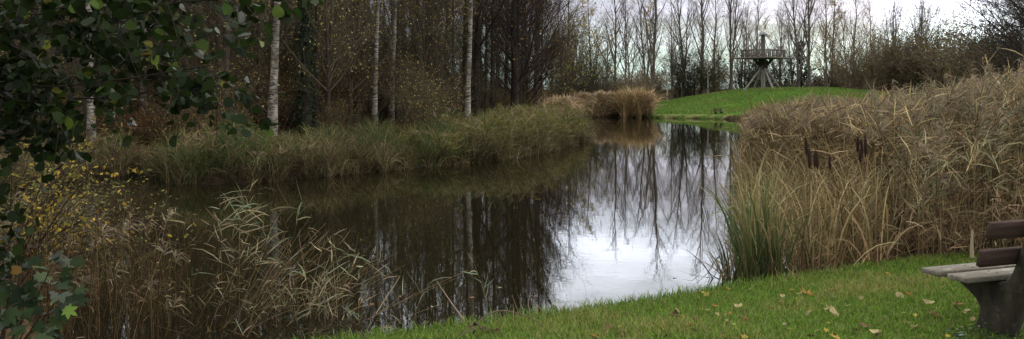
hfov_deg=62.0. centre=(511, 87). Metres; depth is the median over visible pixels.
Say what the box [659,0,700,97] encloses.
poplar tree
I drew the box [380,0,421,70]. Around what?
woodland tree
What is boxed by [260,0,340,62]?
woodland tree
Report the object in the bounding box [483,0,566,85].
woodland tree
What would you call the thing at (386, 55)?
brush shrub
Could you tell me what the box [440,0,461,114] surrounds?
woodland tree
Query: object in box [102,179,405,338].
collapsed reeds
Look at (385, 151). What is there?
bank sedge
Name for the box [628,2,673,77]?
poplar tree
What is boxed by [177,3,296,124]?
brush shrub
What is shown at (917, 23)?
poplar tree
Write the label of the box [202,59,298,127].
brush shrub
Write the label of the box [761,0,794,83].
poplar tree
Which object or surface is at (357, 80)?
woodland tree
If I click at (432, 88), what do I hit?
brush shrub
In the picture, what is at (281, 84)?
brush shrub
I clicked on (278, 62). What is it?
brush shrub
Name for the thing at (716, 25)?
poplar tree
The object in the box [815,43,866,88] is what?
hedge bush
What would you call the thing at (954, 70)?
hedge bush
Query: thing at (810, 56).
poplar tree
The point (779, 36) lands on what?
poplar tree
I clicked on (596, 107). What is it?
shore reeds
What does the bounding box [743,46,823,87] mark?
evergreen bush
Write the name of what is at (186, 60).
brush shrub
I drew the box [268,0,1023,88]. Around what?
sky
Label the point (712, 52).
poplar tree
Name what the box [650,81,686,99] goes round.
evergreen bush
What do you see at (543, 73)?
hawthorn tree
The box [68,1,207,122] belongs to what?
brush shrub
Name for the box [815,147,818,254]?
cattail
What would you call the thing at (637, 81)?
hedge bush
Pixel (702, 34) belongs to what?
poplar tree
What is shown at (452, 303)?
bare stem
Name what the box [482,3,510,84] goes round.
woodland tree
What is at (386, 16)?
woodland tree
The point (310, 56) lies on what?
brush shrub
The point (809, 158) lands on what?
cattail
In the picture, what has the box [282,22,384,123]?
brush shrub
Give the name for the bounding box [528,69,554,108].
brush shrub
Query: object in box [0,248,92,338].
sycamore sapling
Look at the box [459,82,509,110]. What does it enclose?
brush shrub
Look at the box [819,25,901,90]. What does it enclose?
hedge bush
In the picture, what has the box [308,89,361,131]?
brush shrub
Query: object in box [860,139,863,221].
cattail
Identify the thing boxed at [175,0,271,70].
woodland tree
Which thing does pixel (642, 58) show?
poplar tree
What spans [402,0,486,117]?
woodland tree
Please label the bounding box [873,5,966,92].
hedge bush
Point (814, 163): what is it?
cattail
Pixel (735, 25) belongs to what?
poplar tree
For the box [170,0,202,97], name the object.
woodland tree
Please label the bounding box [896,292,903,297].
fallen leaf
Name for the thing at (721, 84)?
hedge bush
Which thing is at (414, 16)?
woodland tree
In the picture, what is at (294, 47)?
woodland tree
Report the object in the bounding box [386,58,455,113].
brush shrub
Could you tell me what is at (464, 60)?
woodland tree
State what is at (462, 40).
woodland tree
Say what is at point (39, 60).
brush shrub
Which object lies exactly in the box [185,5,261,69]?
woodland tree
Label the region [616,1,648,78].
poplar tree
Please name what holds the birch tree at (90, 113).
on the ground at (204, 178)
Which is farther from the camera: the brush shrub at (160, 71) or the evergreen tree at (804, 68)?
the evergreen tree at (804, 68)
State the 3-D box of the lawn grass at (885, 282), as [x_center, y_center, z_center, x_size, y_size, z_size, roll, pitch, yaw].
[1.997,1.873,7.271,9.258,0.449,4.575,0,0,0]
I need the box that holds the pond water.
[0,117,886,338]
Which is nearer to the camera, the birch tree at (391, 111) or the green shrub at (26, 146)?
the green shrub at (26, 146)
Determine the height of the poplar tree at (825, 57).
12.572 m
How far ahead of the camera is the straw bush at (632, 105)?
60.08 m
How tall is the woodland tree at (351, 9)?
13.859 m
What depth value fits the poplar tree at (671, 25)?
91.74 m
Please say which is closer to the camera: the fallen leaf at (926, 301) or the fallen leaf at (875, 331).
the fallen leaf at (875, 331)
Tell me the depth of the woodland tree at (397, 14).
47.37 m
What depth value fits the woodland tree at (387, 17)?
49.78 m
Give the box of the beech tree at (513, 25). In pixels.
[423,0,607,109]
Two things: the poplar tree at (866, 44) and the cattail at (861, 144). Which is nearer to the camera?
the cattail at (861, 144)
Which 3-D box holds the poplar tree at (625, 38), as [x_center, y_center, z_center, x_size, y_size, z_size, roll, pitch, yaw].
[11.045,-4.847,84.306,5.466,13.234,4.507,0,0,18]
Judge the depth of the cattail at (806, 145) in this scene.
10.59 m
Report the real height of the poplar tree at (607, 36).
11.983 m
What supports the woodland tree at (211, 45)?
on the ground at (204, 178)
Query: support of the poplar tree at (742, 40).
on the ground at (204, 178)
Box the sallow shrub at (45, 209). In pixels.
[0,99,196,286]
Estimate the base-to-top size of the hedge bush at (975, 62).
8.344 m
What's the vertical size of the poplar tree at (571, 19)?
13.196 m
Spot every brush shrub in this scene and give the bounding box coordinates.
[0,5,125,74]
[0,11,104,132]
[0,13,81,134]
[0,45,105,148]
[7,16,161,138]
[9,26,75,137]
[18,7,198,111]
[33,28,132,136]
[63,56,160,128]
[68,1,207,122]
[110,0,294,130]
[110,1,247,124]
[131,12,282,76]
[138,51,206,115]
[140,68,223,144]
[153,2,290,125]
[176,43,285,137]
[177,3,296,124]
[184,102,258,133]
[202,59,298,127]
[223,65,312,130]
[235,41,324,131]
[245,1,390,122]
[255,33,300,121]
[255,36,322,123]
[262,0,455,124]
[263,36,364,127]
[279,0,431,125]
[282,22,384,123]
[283,55,370,123]
[285,32,401,128]
[296,0,411,114]
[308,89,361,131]
[323,0,466,119]
[336,12,421,119]
[342,0,515,124]
[346,71,399,121]
[362,10,457,117]
[363,64,407,120]
[364,47,470,124]
[367,43,471,131]
[376,60,475,126]
[379,51,478,117]
[385,4,508,115]
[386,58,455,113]
[388,54,466,115]
[389,22,503,118]
[400,0,523,112]
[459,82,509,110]
[471,54,535,111]
[481,84,510,111]
[500,66,562,104]
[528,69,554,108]
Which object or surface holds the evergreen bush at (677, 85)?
on the ground at (204, 178)
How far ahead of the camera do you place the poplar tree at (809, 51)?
85.87 m
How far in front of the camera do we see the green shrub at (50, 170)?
17.29 m
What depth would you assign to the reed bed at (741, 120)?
31.36 m
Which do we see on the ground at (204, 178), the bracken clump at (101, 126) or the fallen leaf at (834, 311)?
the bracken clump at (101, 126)
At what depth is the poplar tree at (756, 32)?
96.81 m
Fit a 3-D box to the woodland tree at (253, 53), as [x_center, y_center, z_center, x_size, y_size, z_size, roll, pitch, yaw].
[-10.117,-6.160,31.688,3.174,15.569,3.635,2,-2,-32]
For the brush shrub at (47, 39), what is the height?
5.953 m
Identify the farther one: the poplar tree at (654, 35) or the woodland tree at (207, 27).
the poplar tree at (654, 35)
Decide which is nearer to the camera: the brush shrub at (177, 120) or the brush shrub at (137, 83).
the brush shrub at (177, 120)
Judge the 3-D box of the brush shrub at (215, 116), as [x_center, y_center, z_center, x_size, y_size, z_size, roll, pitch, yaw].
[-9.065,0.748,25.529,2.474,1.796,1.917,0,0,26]
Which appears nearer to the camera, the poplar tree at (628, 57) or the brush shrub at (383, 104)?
the brush shrub at (383, 104)
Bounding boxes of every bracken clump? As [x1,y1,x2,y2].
[79,101,133,140]
[109,104,200,145]
[114,98,165,139]
[148,100,213,134]
[164,103,243,139]
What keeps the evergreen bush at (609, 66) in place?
on the ground at (204, 178)
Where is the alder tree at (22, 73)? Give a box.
[0,0,322,277]
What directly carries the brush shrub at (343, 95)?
on the ground at (204, 178)
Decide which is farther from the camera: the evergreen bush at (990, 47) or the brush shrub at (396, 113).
the evergreen bush at (990, 47)
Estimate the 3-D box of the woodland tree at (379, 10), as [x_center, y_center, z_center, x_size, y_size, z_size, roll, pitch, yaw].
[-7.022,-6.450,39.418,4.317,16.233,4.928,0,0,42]
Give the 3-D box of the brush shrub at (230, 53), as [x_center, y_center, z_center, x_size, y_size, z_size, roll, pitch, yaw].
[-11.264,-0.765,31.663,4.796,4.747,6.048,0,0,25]
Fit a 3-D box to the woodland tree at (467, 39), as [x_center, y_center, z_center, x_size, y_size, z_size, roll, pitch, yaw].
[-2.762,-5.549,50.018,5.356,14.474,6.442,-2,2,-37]
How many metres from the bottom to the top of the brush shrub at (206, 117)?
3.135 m
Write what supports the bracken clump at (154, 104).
on the ground at (204, 178)
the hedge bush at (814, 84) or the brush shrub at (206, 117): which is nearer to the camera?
the brush shrub at (206, 117)
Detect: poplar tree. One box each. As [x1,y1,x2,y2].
[549,0,603,54]
[550,0,583,73]
[565,0,614,84]
[587,0,640,77]
[589,32,608,75]
[596,8,620,68]
[605,0,646,86]
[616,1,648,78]
[624,0,679,92]
[626,0,667,78]
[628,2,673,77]
[633,32,649,72]
[649,0,686,98]
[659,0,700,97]
[665,17,679,80]
[677,0,720,93]
[688,13,715,67]
[693,0,733,91]
[705,38,728,80]
[709,21,726,78]
[718,0,755,89]
[725,3,758,87]
[726,1,765,82]
[739,22,755,78]
[741,0,774,86]
[754,17,784,78]
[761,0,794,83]
[767,6,789,80]
[771,0,822,86]
[776,6,800,75]
[778,0,834,86]
[795,32,817,80]
[799,0,849,86]
[805,0,865,84]
[810,20,841,83]
[824,13,847,70]
[832,3,865,67]
[837,0,876,86]
[847,0,889,90]
[858,19,874,84]
[862,0,949,87]
[872,0,905,54]
[884,0,907,48]
[906,0,933,42]
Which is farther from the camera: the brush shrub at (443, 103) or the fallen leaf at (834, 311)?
the brush shrub at (443, 103)
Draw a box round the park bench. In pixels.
[921,219,1023,338]
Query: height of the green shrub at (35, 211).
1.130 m
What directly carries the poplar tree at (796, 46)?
on the ground at (204, 178)
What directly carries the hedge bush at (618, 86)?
on the ground at (204, 178)
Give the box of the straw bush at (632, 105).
[603,84,669,117]
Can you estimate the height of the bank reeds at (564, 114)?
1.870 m
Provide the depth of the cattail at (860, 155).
10.80 m
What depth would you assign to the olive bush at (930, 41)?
69.85 m
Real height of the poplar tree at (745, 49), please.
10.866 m
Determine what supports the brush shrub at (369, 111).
on the ground at (204, 178)
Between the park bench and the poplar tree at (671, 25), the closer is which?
the park bench
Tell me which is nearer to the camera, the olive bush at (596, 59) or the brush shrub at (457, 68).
the brush shrub at (457, 68)
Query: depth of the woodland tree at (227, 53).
25.55 m
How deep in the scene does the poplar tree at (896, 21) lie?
111.54 m
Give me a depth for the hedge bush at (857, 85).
100.67 m
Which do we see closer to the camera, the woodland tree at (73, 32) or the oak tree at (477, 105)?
the woodland tree at (73, 32)
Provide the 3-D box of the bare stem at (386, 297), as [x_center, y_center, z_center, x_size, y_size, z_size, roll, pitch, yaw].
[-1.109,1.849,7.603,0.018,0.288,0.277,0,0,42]
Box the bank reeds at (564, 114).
[0,99,592,173]
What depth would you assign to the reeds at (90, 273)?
7.84 m
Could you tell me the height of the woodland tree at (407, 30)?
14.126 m
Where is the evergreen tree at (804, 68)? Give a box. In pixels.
[781,41,828,86]
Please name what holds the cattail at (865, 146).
on the ground at (204, 178)
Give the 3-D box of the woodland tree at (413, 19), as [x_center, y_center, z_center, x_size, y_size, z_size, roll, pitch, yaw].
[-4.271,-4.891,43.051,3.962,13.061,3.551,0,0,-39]
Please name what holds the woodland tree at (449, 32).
on the ground at (204, 178)
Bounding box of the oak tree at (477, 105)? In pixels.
[410,0,533,117]
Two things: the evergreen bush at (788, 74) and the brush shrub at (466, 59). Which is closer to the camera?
the brush shrub at (466, 59)
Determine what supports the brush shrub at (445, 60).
on the ground at (204, 178)
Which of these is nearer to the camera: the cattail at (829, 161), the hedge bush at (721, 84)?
the cattail at (829, 161)
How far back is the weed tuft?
5.93 m
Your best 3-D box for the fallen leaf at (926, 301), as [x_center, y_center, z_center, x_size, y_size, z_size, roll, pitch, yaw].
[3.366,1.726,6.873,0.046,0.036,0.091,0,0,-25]
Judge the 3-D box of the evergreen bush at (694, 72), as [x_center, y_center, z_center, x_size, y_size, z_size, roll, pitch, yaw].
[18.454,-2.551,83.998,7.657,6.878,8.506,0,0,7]
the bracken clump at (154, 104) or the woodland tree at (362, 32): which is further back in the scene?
the woodland tree at (362, 32)
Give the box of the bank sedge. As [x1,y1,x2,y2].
[0,102,598,200]
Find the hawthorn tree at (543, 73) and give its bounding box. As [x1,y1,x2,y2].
[460,0,603,105]
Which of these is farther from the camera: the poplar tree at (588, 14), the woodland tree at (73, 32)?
the poplar tree at (588, 14)
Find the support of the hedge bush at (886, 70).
on the ground at (204, 178)
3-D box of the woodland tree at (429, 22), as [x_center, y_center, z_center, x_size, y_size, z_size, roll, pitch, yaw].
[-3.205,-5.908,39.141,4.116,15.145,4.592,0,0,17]
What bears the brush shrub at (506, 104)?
on the ground at (204, 178)
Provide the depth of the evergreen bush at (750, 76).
87.88 m
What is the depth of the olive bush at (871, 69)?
76.46 m
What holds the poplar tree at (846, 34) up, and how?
on the ground at (204, 178)
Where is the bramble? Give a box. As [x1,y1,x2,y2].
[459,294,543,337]
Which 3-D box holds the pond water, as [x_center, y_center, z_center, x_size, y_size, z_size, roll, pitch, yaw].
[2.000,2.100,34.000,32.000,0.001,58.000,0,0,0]
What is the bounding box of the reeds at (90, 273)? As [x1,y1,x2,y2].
[0,191,256,338]
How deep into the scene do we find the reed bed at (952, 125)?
11.16 m
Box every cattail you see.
[804,132,808,219]
[808,147,810,247]
[811,150,815,239]
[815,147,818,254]
[828,151,831,232]
[855,137,859,236]
[858,145,861,248]
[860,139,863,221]
[864,135,868,220]
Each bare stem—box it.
[376,277,399,313]
[437,282,465,321]
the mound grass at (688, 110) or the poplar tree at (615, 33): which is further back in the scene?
the poplar tree at (615, 33)
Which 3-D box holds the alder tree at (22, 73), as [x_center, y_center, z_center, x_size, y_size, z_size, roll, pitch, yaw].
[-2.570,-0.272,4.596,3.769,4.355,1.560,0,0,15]
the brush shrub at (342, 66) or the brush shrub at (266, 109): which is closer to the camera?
the brush shrub at (266, 109)
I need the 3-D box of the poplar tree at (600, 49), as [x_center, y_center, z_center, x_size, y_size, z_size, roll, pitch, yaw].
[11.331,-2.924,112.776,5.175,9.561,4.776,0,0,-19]
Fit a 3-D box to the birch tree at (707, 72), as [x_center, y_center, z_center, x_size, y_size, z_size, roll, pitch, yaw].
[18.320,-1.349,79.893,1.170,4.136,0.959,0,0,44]
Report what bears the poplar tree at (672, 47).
on the ground at (204, 178)
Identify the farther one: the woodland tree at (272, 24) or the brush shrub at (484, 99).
the brush shrub at (484, 99)
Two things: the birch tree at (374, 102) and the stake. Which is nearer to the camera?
the stake
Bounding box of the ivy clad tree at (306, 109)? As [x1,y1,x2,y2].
[289,0,321,132]
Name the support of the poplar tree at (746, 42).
on the ground at (204, 178)
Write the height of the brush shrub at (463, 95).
4.860 m
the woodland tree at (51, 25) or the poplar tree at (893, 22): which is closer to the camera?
the woodland tree at (51, 25)
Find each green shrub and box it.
[0,130,75,158]
[0,154,111,189]
[0,172,153,225]
[0,178,199,252]
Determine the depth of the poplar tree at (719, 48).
107.56 m
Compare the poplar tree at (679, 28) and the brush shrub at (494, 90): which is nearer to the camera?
the brush shrub at (494, 90)
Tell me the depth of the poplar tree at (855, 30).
85.91 m
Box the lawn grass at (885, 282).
[280,249,1023,338]
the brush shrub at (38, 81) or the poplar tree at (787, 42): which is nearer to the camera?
the brush shrub at (38, 81)
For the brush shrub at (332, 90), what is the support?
on the ground at (204, 178)
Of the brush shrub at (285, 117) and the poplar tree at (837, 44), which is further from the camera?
the poplar tree at (837, 44)
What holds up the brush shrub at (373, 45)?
on the ground at (204, 178)
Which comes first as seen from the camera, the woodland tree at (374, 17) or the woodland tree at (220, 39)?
the woodland tree at (220, 39)
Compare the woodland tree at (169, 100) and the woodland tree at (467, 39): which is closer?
the woodland tree at (169, 100)
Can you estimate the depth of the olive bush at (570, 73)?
57.16 m
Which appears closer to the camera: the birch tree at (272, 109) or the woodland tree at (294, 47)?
the birch tree at (272, 109)
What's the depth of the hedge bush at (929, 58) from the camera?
67.31 m
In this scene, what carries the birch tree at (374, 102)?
on the ground at (204, 178)
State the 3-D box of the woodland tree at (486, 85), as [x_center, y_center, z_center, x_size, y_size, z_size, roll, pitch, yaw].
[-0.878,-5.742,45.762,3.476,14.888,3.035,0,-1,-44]
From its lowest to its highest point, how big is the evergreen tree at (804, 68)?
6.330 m
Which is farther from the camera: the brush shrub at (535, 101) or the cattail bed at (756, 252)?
the brush shrub at (535, 101)
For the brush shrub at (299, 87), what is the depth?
30.85 m
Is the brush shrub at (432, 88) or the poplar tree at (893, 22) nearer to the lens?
the brush shrub at (432, 88)
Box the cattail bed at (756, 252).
[680,123,974,282]
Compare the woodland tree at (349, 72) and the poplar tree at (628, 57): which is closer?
the woodland tree at (349, 72)
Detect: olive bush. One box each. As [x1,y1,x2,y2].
[504,0,621,105]
[545,0,632,94]
[844,9,927,90]
[899,0,1012,90]
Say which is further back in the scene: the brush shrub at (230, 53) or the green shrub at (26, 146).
the brush shrub at (230, 53)
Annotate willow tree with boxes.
[920,0,1023,73]
[945,0,1023,79]
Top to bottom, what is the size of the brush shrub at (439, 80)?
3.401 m
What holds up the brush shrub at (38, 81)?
on the ground at (204, 178)
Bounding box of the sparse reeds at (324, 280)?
[208,227,464,336]
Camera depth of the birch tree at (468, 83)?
32.90 m
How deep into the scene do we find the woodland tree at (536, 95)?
48.93 m
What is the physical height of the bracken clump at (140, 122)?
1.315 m
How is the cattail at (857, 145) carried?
on the ground at (204, 178)
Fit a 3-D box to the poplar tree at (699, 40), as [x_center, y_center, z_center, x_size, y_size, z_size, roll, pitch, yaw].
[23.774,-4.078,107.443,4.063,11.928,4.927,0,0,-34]
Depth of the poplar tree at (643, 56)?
88.08 m
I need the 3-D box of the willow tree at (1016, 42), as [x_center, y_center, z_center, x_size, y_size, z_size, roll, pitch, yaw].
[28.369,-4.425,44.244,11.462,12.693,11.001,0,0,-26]
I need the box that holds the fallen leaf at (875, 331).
[869,329,880,332]
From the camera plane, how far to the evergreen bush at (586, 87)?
62.71 m
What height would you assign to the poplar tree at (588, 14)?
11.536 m
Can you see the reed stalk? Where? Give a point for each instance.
(479, 277)
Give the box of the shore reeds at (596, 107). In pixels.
[532,89,660,117]
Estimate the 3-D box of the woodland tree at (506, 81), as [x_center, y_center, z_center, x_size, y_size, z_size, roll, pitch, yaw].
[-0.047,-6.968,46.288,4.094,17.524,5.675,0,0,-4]
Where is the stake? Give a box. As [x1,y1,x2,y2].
[970,230,973,257]
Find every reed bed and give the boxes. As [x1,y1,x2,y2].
[722,44,1023,258]
[734,78,1021,154]
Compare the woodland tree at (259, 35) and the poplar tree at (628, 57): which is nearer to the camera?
the woodland tree at (259, 35)
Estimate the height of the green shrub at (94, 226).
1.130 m
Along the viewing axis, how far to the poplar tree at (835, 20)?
88.09 m
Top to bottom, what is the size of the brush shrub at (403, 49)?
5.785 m
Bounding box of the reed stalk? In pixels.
[462,256,492,303]
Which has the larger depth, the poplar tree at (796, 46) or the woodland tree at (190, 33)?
the poplar tree at (796, 46)
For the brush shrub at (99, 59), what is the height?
6.195 m
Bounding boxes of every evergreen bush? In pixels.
[529,38,614,101]
[571,41,624,91]
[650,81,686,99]
[658,29,739,95]
[658,49,712,98]
[712,45,778,88]
[727,41,789,88]
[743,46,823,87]
[939,2,1022,84]
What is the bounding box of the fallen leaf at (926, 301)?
[922,298,934,303]
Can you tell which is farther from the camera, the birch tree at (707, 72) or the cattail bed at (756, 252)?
the birch tree at (707, 72)
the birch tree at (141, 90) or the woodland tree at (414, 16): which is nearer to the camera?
the birch tree at (141, 90)
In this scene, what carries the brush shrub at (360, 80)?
on the ground at (204, 178)
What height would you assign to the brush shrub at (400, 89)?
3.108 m
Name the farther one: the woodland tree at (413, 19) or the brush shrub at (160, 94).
the woodland tree at (413, 19)
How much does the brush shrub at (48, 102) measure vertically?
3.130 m
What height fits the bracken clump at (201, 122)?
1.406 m
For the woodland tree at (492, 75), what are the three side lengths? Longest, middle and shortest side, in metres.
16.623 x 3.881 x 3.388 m
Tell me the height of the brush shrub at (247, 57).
5.757 m
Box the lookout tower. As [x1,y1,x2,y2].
[733,30,793,89]
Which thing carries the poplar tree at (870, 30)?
on the ground at (204, 178)
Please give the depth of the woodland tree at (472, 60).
44.86 m
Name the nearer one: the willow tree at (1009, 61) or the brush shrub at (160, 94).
the brush shrub at (160, 94)
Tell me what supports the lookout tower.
on the ground at (204, 178)
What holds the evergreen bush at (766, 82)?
on the ground at (204, 178)
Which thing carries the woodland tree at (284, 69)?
on the ground at (204, 178)
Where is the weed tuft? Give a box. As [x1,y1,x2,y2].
[941,322,1018,338]
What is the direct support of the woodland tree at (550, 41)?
on the ground at (204, 178)
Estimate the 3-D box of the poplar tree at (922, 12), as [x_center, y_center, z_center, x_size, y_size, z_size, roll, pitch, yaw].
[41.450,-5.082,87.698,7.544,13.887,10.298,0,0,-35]
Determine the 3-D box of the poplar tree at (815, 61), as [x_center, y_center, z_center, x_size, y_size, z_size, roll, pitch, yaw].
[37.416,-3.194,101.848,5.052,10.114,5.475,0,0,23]
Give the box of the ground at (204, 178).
[0,88,1023,338]
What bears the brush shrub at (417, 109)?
on the ground at (204, 178)
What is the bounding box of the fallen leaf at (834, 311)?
[830,307,838,317]
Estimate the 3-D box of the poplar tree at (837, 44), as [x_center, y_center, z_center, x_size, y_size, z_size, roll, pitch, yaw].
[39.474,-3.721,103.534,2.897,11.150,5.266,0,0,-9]
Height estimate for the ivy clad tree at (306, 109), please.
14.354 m
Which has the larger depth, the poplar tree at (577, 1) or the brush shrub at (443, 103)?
the poplar tree at (577, 1)
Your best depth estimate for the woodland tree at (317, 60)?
30.09 m
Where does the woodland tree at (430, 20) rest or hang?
on the ground at (204, 178)
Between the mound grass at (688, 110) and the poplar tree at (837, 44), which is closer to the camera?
the mound grass at (688, 110)
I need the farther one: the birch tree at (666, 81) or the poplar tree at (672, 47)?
the poplar tree at (672, 47)
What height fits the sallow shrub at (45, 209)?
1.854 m
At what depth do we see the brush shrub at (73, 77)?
25.85 m
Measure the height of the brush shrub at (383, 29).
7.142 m
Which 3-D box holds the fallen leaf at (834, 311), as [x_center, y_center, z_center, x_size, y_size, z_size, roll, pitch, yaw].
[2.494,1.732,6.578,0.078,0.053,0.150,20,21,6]
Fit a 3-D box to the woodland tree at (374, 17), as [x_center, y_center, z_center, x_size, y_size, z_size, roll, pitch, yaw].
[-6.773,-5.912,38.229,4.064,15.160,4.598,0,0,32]
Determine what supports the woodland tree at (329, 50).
on the ground at (204, 178)
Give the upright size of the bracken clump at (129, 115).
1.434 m
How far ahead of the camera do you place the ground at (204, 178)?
11.14 m
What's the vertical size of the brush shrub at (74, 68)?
4.406 m
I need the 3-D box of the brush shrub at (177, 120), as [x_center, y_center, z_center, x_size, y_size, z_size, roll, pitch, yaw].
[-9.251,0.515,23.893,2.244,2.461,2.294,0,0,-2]
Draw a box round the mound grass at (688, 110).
[654,86,905,113]
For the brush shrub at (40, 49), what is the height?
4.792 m
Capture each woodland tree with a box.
[0,0,155,124]
[5,4,47,52]
[49,8,60,128]
[143,1,272,86]
[161,2,170,130]
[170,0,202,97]
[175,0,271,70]
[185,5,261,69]
[186,2,193,112]
[206,0,287,131]
[216,0,222,131]
[220,0,268,118]
[239,1,311,48]
[246,0,397,129]
[250,0,351,126]
[250,1,255,124]
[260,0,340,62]
[282,24,290,124]
[289,0,436,129]
[312,4,320,129]
[320,0,374,38]
[334,0,398,116]
[341,0,414,44]
[349,0,382,126]
[360,0,420,60]
[364,0,475,85]
[366,0,392,48]
[368,1,406,41]
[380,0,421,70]
[381,3,467,60]
[382,0,407,57]
[385,0,444,56]
[387,0,443,84]
[387,2,422,89]
[397,0,463,117]
[402,0,448,77]
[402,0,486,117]
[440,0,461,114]
[448,2,490,83]
[451,2,504,73]
[454,0,497,95]
[458,0,474,115]
[459,0,500,108]
[474,0,505,111]
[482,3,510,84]
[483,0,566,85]
[484,0,510,111]
[487,3,510,109]
[529,1,572,104]
[531,7,576,102]
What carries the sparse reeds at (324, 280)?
on the ground at (204, 178)
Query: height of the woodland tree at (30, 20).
13.587 m
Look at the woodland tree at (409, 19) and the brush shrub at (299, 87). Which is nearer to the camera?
the brush shrub at (299, 87)
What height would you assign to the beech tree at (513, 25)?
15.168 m
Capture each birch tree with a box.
[86,3,95,141]
[139,13,147,113]
[267,2,280,134]
[371,0,378,126]
[388,0,396,123]
[464,0,472,122]
[661,60,672,100]
[701,53,711,92]
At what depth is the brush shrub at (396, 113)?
38.66 m
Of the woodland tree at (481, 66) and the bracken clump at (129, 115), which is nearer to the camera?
the bracken clump at (129, 115)
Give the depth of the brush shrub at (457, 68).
41.22 m
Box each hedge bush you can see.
[578,61,636,92]
[606,56,672,94]
[632,57,683,99]
[698,52,750,92]
[803,67,844,86]
[812,73,869,89]
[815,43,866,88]
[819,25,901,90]
[852,8,942,93]
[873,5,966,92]
[898,10,1009,89]
[918,2,1012,89]
[937,1,1023,80]
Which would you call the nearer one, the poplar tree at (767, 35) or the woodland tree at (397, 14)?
the woodland tree at (397, 14)
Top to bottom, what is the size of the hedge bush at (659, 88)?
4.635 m

